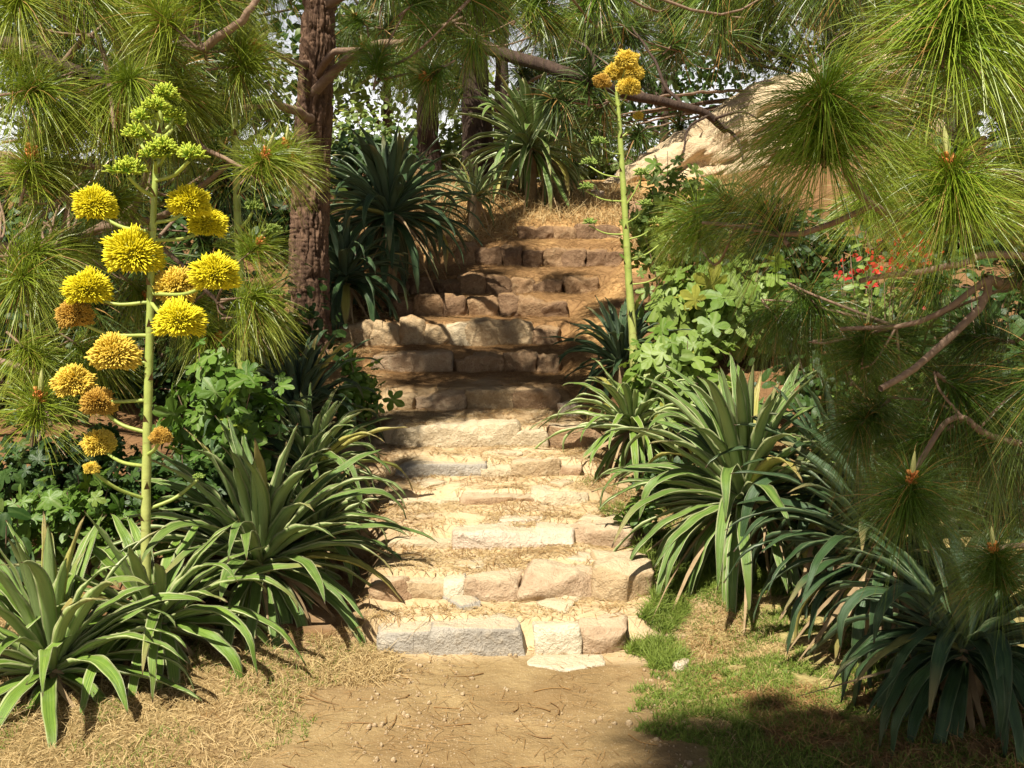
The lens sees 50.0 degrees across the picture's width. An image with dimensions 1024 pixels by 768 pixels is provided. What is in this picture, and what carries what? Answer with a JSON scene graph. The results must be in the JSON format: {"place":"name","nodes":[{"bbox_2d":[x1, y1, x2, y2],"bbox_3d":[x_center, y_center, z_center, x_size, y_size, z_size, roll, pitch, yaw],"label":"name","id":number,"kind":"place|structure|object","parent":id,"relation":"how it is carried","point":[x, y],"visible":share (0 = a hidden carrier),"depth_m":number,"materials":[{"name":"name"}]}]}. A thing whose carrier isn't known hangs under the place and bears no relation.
{"place":"outdoors","nodes":[
{"label":"outdoors","id":0,"kind":"place"},
{"bbox_2d":[0,0,1019,178],"label":"sky","id":1,"kind":"structure","parent":0,"point":[413,121],"materials":[{"name":"white"}]},
{"bbox_2d":[0,145,1023,767],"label":"ground","id":2,"kind":"structure","parent":0,"point":[510,673],"depth_m":6.26,"materials":[{"name":"soil"}]},
{"bbox_2d":[0,498,38,581],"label":"leafy creeper","id":3,"kind":"object","parent":2,"relation":"on","point":[24,531],"visible":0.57,"depth_m":6.39,"materials":[{"name":"green plant"}]},
{"bbox_2d":[0,0,112,158],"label":"background tree","id":4,"kind":"object","parent":2,"relation":"on","point":[15,124],"visible":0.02,"depth_m":32.89,"materials":[{"name":"green plant"}]},
{"bbox_2d":[0,286,153,427],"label":"dark shrub","id":5,"kind":"object","parent":2,"relation":"on","point":[2,380],"visible":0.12,"depth_m":9.03,"materials":[{"name":"green plant"}]},
{"bbox_2d":[0,462,168,577],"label":"leafy creeper","id":6,"kind":"object","parent":2,"relation":"on","point":[65,514],"visible":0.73,"depth_m":6.88,"materials":[{"name":"green plant"}]},
{"bbox_2d":[0,419,173,511],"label":"leafy creeper","id":7,"kind":"object","parent":2,"relation":"on","point":[14,474],"visible":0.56,"depth_m":7.49,"materials":[{"name":"green plant"}]},
{"bbox_2d":[0,511,204,746],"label":"agave plant","id":8,"kind":"object","parent":2,"relation":"on","point":[45,590],"visible":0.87,"depth_m":5.56,"materials":[{"name":"green plant"}]},
{"bbox_2d":[0,155,212,257],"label":"dark shrub","id":9,"kind":"object","parent":2,"relation":"on","point":[18,216],"visible":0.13,"depth_m":12.83,"materials":[{"name":"green plant"}]},
{"bbox_2d":[0,202,227,339],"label":"dark shrub","id":10,"kind":"object","parent":2,"relation":"on","point":[181,221],"visible":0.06,"depth_m":11.00,"materials":[{"name":"green plant"}]},
{"bbox_2d":[0,291,300,414],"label":"dark shrub","id":11,"kind":"object","parent":2,"relation":"on","point":[159,393],"visible":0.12,"depth_m":9.44,"materials":[{"name":"green plant"}]},
{"bbox_2d":[0,0,303,207],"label":"pine tree","id":12,"kind":"object","parent":2,"relation":"on","point":[260,110],"visible":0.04,"depth_m":14.68,"materials":[{"name":"green plant"}]},
{"bbox_2d":[0,81,325,714],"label":"agave plant","id":13,"kind":"object","parent":2,"relation":"on","point":[135,248],"visible":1,"depth_m":5.95,"materials":[{"name":"green plant"}]},
{"bbox_2d":[0,0,338,472],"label":"pine tree","id":14,"kind":"object","parent":2,"relation":"on","point":[152,31],"visible":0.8,"depth_m":7.16,"materials":[{"name":"green plant"}]},
{"bbox_2d":[65,123,293,244],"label":"dark shrub","id":15,"kind":"object","parent":2,"relation":"on","point":[251,197],"visible":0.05,"depth_m":13.77,"materials":[{"name":"green plant"}]},
{"bbox_2d":[99,443,268,558],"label":"leafy creeper","id":16,"kind":"object","parent":2,"relation":"on","point":[212,477],"visible":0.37,"depth_m":7.21,"materials":[{"name":"green plant"}]},
{"bbox_2d":[23,0,363,150],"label":"background tree","id":17,"kind":"object","parent":2,"relation":"on","point":[296,38],"visible":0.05,"depth_m":33.16,"materials":[{"name":"green plant"}]},
{"bbox_2d":[139,333,294,497],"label":"mallow plant","id":18,"kind":"object","parent":2,"relation":"on","point":[225,391],"visible":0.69,"depth_m":7.38,"materials":[{"name":"green plant"}]},
{"bbox_2d":[161,96,336,477],"bbox_3d":[-1.841,-0.477,7.762,1.157,2.962,1.160,-5,7,-42],"label":"agave plant","id":19,"kind":"object","parent":2,"relation":"on","point":[275,442],"visible":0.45,"depth_m":7.60,"materials":[{"name":"green plant"}]},
{"bbox_2d":[156,255,351,377],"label":"dark shrub","id":20,"kind":"object","parent":2,"relation":"on","point":[309,313],"visible":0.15,"depth_m":10.43,"materials":[{"name":"green plant"}]},
{"bbox_2d":[89,415,437,653],"bbox_3d":[-1.536,1.126,6.868,1.995,1.822,1.971,-4,7,-38],"label":"agave plant","id":21,"kind":"object","parent":2,"relation":"on","point":[272,519],"visible":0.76,"depth_m":6.66,"materials":[{"name":"green plant"}]},
{"bbox_2d":[174,169,367,261],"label":"dark shrub","id":22,"kind":"object","parent":2,"relation":"on","point":[276,215],"visible":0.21,"depth_m":13.59,"materials":[{"name":"green plant"}]},
{"bbox_2d":[230,321,386,454],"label":"agave plant","id":23,"kind":"object","parent":2,"relation":"on","point":[312,367],"visible":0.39,"depth_m":8.93,"materials":[{"name":"green plant"}]},
{"bbox_2d":[260,382,412,536],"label":"agave plant","id":24,"kind":"object","parent":2,"relation":"on","point":[344,438],"visible":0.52,"depth_m":7.89,"materials":[{"name":"green plant"}]},
{"bbox_2d":[268,469,408,588],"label":"agave plant","id":25,"kind":"object","parent":2,"relation":"on","point":[336,508],"visible":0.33,"depth_m":7.30,"materials":[{"name":"green plant"}]},
{"bbox_2d":[277,208,416,334],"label":"agave plant","id":26,"kind":"object","parent":2,"relation":"on","point":[345,254],"visible":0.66,"depth_m":11.99,"materials":[{"name":"green plant"}]},
{"bbox_2d":[282,83,445,163],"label":"leafy bush","id":27,"kind":"object","parent":2,"relation":"on","point":[355,115],"visible":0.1,"depth_m":24.42,"materials":[{"name":"green plant"}]},
{"bbox_2d":[331,348,404,442],"bbox_3d":[-1.273,0.104,9.259,0.522,0.824,0.564,4,6,34],"label":"lobed leaf sapling","id":28,"kind":"object","parent":2,"relation":"on","point":[353,394],"visible":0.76,"depth_m":9.16,"materials":[{"name":"green plant"}]},
{"bbox_2d":[330,117,438,195],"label":"dark shrub","id":29,"kind":"object","parent":2,"relation":"on","point":[350,147],"visible":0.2,"depth_m":15.08,"materials":[{"name":"green plant"}]},
{"bbox_2d":[283,119,491,296],"bbox_3d":[-1.463,-1.916,12.733,2.477,2.267,2.381,0,5,0],"label":"agave plant","id":30,"kind":"object","parent":2,"relation":"on","point":[389,201],"visible":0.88,"depth_m":12.50,"materials":[{"name":"green plant"}]},
{"bbox_2d":[261,0,517,143],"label":"background tree","id":31,"kind":"object","parent":2,"relation":"on","point":[359,96],"visible":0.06,"depth_m":34.50,"materials":[{"name":"green plant"}]},
{"bbox_2d":[294,0,511,171],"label":"pine tree","id":32,"kind":"object","parent":2,"relation":"on","point":[430,136],"visible":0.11,"depth_m":20.09,"materials":[{"name":"green plant"}]},
{"bbox_2d":[340,314,560,346],"bbox_3d":[-0.661,-0.517,11.898,2.399,0.475,0.383,0,5,0],"label":"stone step","id":33,"kind":"object","parent":2,"relation":"on","point":[475,331],"visible":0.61,"depth_m":11.76,"materials":[{"name":"beige stone"}]},
{"bbox_2d":[402,105,518,177],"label":"leafy bush","id":34,"kind":"object","parent":2,"relation":"on","point":[448,146],"visible":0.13,"depth_m":21.42,"materials":[{"name":"green plant"}]},
{"bbox_2d":[371,349,561,373],"bbox_3d":[-0.457,-0.168,11.070,1.931,0.373,0.358,0,5,0],"label":"stone step","id":35,"kind":"object","parent":2,"relation":"on","point":[526,360],"visible":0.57,"depth_m":10.93,"materials":[{"name":"brown stone"}]},
{"bbox_2d":[432,157,516,233],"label":"agave plant","id":36,"kind":"object","parent":2,"relation":"on","point":[477,200],"visible":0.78,"depth_m":14.64,"materials":[{"name":"green plant"}]},
{"bbox_2d":[389,385,561,410],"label":"stone step","id":37,"kind":"object","parent":2,"relation":"on","point":[502,397],"visible":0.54,"depth_m":9.91,"materials":[{"name":"brown stone"}]},
{"bbox_2d":[386,292,568,317],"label":"stone step","id":38,"kind":"object","parent":2,"relation":"on","point":[507,304],"visible":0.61,"depth_m":12.48,"materials":[{"name":"brown stone"}]},
{"bbox_2d":[395,450,582,477],"bbox_3d":[-0.175,0.696,8.847,1.522,0.285,0.523,0,5,0],"label":"stone step","id":39,"kind":"object","parent":2,"relation":"on","point":[535,467],"visible":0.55,"depth_m":8.62,"materials":[{"name":"beige stone"}]},
{"bbox_2d":[389,478,588,506],"bbox_3d":[-0.173,0.888,8.373,1.525,0.276,0.625,0,5,0],"label":"stone step","id":40,"kind":"object","parent":2,"relation":"on","point":[541,494],"visible":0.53,"depth_m":8.15,"materials":[{"name":"beige stone"}]},
{"bbox_2d":[390,419,601,448],"bbox_3d":[-0.149,0.473,9.267,1.817,0.357,0.320,0,5,0],"label":"stone step","id":41,"kind":"object","parent":2,"relation":"on","point":[488,432],"visible":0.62,"depth_m":9.13,"materials":[{"name":"beige stone"}]},
{"bbox_2d":[397,271,599,293],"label":"stone step","id":42,"kind":"object","parent":2,"relation":"on","point":[469,282],"visible":0.55,"depth_m":13.36,"materials":[{"name":"brown stone"}]},
{"bbox_2d":[376,595,627,671],"bbox_3d":[-0.055,1.527,6.594,1.504,0.367,0.877,0,5,0],"label":"stone step","id":43,"kind":"object","parent":2,"relation":"on","point":[502,634],"visible":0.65,"depth_m":6.45,"materials":[{"name":"beige stone"}]},
{"bbox_2d":[368,550,653,602],"bbox_3d":[0.000,1.279,7.124,1.823,0.364,0.627,0,5,0],"label":"stone step","id":44,"kind":"object","parent":2,"relation":"on","point":[621,575],"visible":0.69,"depth_m":6.88,"materials":[{"name":"beige stone"}]},
{"bbox_2d":[388,512,633,549],"bbox_3d":[-0.005,1.077,7.737,1.700,0.286,0.619,0,5,0],"label":"stone step","id":45,"kind":"object","parent":2,"relation":"on","point":[600,532],"visible":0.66,"depth_m":7.50,"materials":[{"name":"beige stone"}]},
{"bbox_2d":[0,165,1022,767],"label":"dry grass","id":46,"kind":"structure","parent":2,"relation":"on","point":[374,661],"depth_m":6.16,"materials":[{"name":"beige plant"}]},
{"bbox_2d":[344,417,703,767],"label":"pebbles","id":47,"kind":"object","parent":2,"relation":"on","point":[516,720],"visible":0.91,"depth_m":5.45,"materials":[{"name":"beige gravel"}]},
{"bbox_2d":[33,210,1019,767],"bbox_3d":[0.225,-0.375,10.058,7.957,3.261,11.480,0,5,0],"label":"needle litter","id":48,"kind":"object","parent":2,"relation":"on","point":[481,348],"visible":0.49,"depth_m":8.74,"materials":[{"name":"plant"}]},
{"bbox_2d":[438,53,622,179],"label":"background tree","id":49,"kind":"object","parent":2,"relation":"on","point":[492,108],"visible":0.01,"depth_m":42.30,"materials":[{"name":"green plant"}]},
{"bbox_2d":[194,0,875,351],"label":"pine tree","id":50,"kind":"object","parent":2,"relation":"on","point":[319,51],"visible":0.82,"depth_m":10.17,"materials":[{"name":"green plant"}]},
{"bbox_2d":[445,0,624,151],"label":"pine tree","id":51,"kind":"object","parent":2,"relation":"on","point":[528,74],"visible":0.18,"depth_m":23.25,"materials":[{"name":"green plant"}]},
{"bbox_2d":[447,69,628,214],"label":"agave plant","id":52,"kind":"object","parent":2,"relation":"on","point":[530,158],"visible":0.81,"depth_m":15.64,"materials":[{"name":"green plant"}]},
{"bbox_2d":[454,241,623,267],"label":"stone step","id":53,"kind":"object","parent":2,"relation":"on","point":[507,254],"visible":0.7,"depth_m":14.12,"materials":[{"name":"brown stone"}]},
{"bbox_2d":[353,0,767,181],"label":"pine tree","id":54,"kind":"object","parent":2,"relation":"on","point":[471,127],"visible":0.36,"depth_m":15.60,"materials":[{"name":"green plant"}]},
{"bbox_2d":[516,222,620,239],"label":"stone step","id":55,"kind":"object","parent":2,"relation":"on","point":[581,230],"visible":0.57,"depth_m":14.79,"materials":[{"name":"brown stone"}]},
{"bbox_2d":[557,401,580,416],"bbox_3d":[0.503,0.243,9.665,0.213,0.178,0.191,1,5,8],"label":"rock","id":56,"kind":"object","parent":2,"relation":"on","point":[561,405],"visible":0.45,"depth_m":9.60,"materials":[{"name":"grey stone"}]},
{"bbox_2d":[515,124,652,180],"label":"leafy bush","id":57,"kind":"object","parent":2,"relation":"on","point":[608,171],"visible":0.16,"depth_m":24.23,"materials":[{"name":"green plant"}]},
{"bbox_2d":[590,189,603,197],"bbox_3d":[1.241,-2.807,16.210,0.181,0.148,0.264,-2,6,-24],"label":"rock","id":58,"kind":"object","parent":2,"relation":"on","point":[600,192],"visible":0.59,"depth_m":16.11,"materials":[{"name":"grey stone"}]},
{"bbox_2d":[524,0,691,109],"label":"pine tree","id":59,"kind":"object","parent":2,"relation":"on","point":[599,38],"visible":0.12,"depth_m":24.92,"materials":[{"name":"green plant"}]},
{"bbox_2d":[529,358,697,491],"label":"agave plant","id":60,"kind":"object","parent":2,"relation":"on","point":[628,413],"visible":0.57,"depth_m":8.78,"materials":[{"name":"green plant"}]},
{"bbox_2d":[542,48,691,397],"bbox_3d":[1.011,-1.143,10.124,1.344,3.628,1.505,-5,7,-43],"label":"agave plant","id":61,"kind":"object","parent":2,"relation":"on","point":[625,70],"visible":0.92,"depth_m":9.84,"materials":[{"name":"green plant"}]},
{"bbox_2d":[628,201,642,215],"bbox_3d":[1.794,-2.367,15.161,0.454,0.311,0.317,0,5,0],"label":"rock","id":62,"kind":"object","parent":2,"relation":"on","point":[634,205],"visible":0.1,"depth_m":15.03,"materials":[{"name":"brown stone"}]},
{"bbox_2d":[509,2,766,151],"bbox_3d":[4.768,-10.803,37.939,9.846,9.740,8.228,2,6,21],"label":"background tree","id":63,"kind":"object","parent":2,"relation":"on","point":[691,98],"visible":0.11,"depth_m":37.15,"materials":[{"name":"green plant"}]},
{"bbox_2d":[613,496,662,541],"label":"leafy weed","id":64,"kind":"object","parent":2,"relation":"on","point":[648,513],"visible":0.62,"depth_m":7.54,"materials":[{"name":"green plant"}]},
{"bbox_2d":[614,453,694,505],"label":"leafy weed","id":65,"kind":"object","parent":2,"relation":"on","point":[661,486],"visible":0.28,"depth_m":8.31,"materials":[{"name":"green plant"}]},
{"bbox_2d":[619,151,723,286],"bbox_3d":[1.699,-1.495,11.511,1.207,1.878,0.712,2,6,16],"label":"lobed leaf sapling","id":66,"kind":"object","parent":2,"relation":"on","point":[656,197],"visible":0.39,"depth_m":11.43,"materials":[{"name":"green plant"}]},
{"bbox_2d":[658,177,685,198],"bbox_3d":[2.305,-2.757,15.635,0.337,0.362,0.480,3,6,33],"label":"rock","id":67,"kind":"object","parent":2,"relation":"on","point":[664,184],"visible":0.07,"depth_m":15.47,"materials":[{"name":"beige stone"}]},
{"bbox_2d":[618,311,739,456],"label":"lobed leaf shrub","id":68,"kind":"object","parent":2,"relation":"on","point":[690,359],"visible":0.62,"depth_m":8.76,"materials":[{"name":"green plant"}]},
{"bbox_2d":[672,658,688,671],"bbox_3d":[0.947,1.592,6.184,0.080,0.081,0.106,5,7,41],"label":"rock","id":69,"kind":"object","parent":2,"relation":"on","point":[682,662],"visible":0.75,"depth_m":6.16,"materials":[{"name":"beige stone"}]},
{"bbox_2d":[511,0,909,180],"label":"tree","id":70,"kind":"object","parent":2,"relation":"on","point":[594,98],"visible":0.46,"depth_m":17.26,"materials":[{"name":"green plant"}]},
{"bbox_2d":[572,352,879,633],"bbox_3d":[1.637,0.982,7.315,2.342,2.314,2.157,2,6,22],"label":"agave plant","id":71,"kind":"object","parent":2,"relation":"on","point":[716,486],"visible":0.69,"depth_m":7.04,"materials":[{"name":"green plant"}]},
{"bbox_2d":[637,234,819,285],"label":"dark shrub","id":72,"kind":"object","parent":2,"relation":"on","point":[781,270],"visible":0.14,"depth_m":11.38,"materials":[{"name":"green plant"}]},
{"bbox_2d":[635,252,829,366],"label":"fig bush","id":73,"kind":"object","parent":2,"relation":"on","point":[683,308],"visible":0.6,"depth_m":10.05,"materials":[{"name":"green plant"}]},
{"bbox_2d":[603,63,869,183],"bbox_3d":[3.582,-3.805,18.296,4.678,2.878,3.153,0,5,0],"label":"boulder","id":74,"kind":"object","parent":2,"relation":"on","point":[699,132],"visible":0.2,"depth_m":17.07,"materials":[{"name":"stone"}]},
{"bbox_2d":[694,194,871,291],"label":"dark shrub","id":75,"kind":"object","parent":2,"relation":"on","point":[833,265],"visible":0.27,"depth_m":11.90,"materials":[{"name":"green plant"}]},
{"bbox_2d":[658,0,915,96],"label":"background tree","id":76,"kind":"object","parent":2,"relation":"on","point":[712,81],"visible":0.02,"depth_m":33.78,"materials":[{"name":"green plant"}]},
{"bbox_2d":[634,0,1023,662],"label":"pine tree","id":77,"kind":"object","parent":2,"relation":"on","point":[980,412],"visible":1,"depth_m":3.42,"materials":[{"name":"green plant"}]},
{"bbox_2d":[727,319,932,438],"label":"dark shrub","id":78,"kind":"object","parent":2,"relation":"on","point":[807,397],"visible":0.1,"depth_m":8.62,"materials":[{"name":"green plant"}]},
{"bbox_2d":[705,365,987,623],"bbox_3d":[2.080,0.904,6.978,1.701,2.037,1.922,-5,7,-40],"label":"agave plant","id":79,"kind":"object","parent":2,"relation":"on","point":[754,490],"visible":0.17,"depth_m":6.87,"materials":[{"name":"green plant"}]},
{"bbox_2d":[674,585,1023,767],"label":"withered straw","id":80,"kind":"object","parent":2,"relation":"on","point":[994,748],"visible":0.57,"depth_m":5.15,"materials":[{"name":"plant"}]},
{"bbox_2d":[723,413,1023,667],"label":"agave plant","id":81,"kind":"object","parent":2,"relation":"on","point":[809,583],"visible":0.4,"depth_m":6.08,"materials":[{"name":"green plant"}]},
{"bbox_2d":[809,229,949,470],"bbox_3d":[2.507,0.023,7.560,1.007,2.226,0.892,0,5,0],"label":"red flowering shrub","id":82,"kind":"object","parent":2,"relation":"on","point":[860,270],"visible":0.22,"depth_m":7.44,"materials":[{"name":"green plant"}]},
{"bbox_2d":[757,256,1015,374],"bbox_3d":[3.247,-0.541,9.607,2.127,1.150,1.499,3,6,26],"label":"dark shrub","id":83,"kind":"object","parent":2,"relation":"on","point":[854,266],"visible":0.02,"depth_m":9.41,"materials":[{"name":"green plant"}]},
{"bbox_2d":[772,97,1023,274],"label":"dark shrub","id":84,"kind":"object","parent":2,"relation":"on","point":[834,252],"visible":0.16,"depth_m":12.22,"materials":[{"name":"green plant"}]},
{"bbox_2d":[797,498,1023,765],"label":"agave plant","id":85,"kind":"object","parent":2,"relation":"on","point":[966,677],"visible":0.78,"depth_m":5.15,"materials":[{"name":"green plant"}]},
{"bbox_2d":[857,9,977,145],"bbox_3d":[6.845,-4.964,18.502,2.036,2.571,2.474,0,5,0],"label":"tree","id":86,"kind":"object","parent":2,"relation":"on","point":[895,126],"visible":0.03,"depth_m":17.73,"materials":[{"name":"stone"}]},
{"bbox_2d":[833,242,1023,402],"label":"dark shrub","id":87,"kind":"object","parent":2,"relation":"on","point":[1017,298],"visible":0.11,"depth_m":8.60,"materials":[{"name":"green plant"}]},
{"bbox_2d":[843,246,1023,519],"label":"dark shrub","id":88,"kind":"object","parent":2,"relation":"on","point":[1021,330],"visible":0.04,"depth_m":7.67,"materials":[{"name":"green plant"}]},
{"bbox_2d":[873,0,1023,184],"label":"pine tree","id":89,"kind":"object","parent":2,"relation":"on","point":[925,98],"visible":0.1,"depth_m":12.18,"materials":[{"name":"green plant"}]},
{"bbox_2d":[977,35,1014,144],"bbox_3d":[14.790,-12.124,33.209,10.759,13.441,12.373,0,5,0],"label":"background tree","id":90,"kind":"object","parent":2,"relation":"on","point":[993,120],"visible":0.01,"depth_m":33.78,"materials":[{"name":"green plant"}]},
{"bbox_2d":[0,475,1023,767],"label":"green grass","id":91,"kind":"structure","parent":0,"point":[660,655],"depth_m":5.77,"materials":[{"name":"green plant"}]}
]}

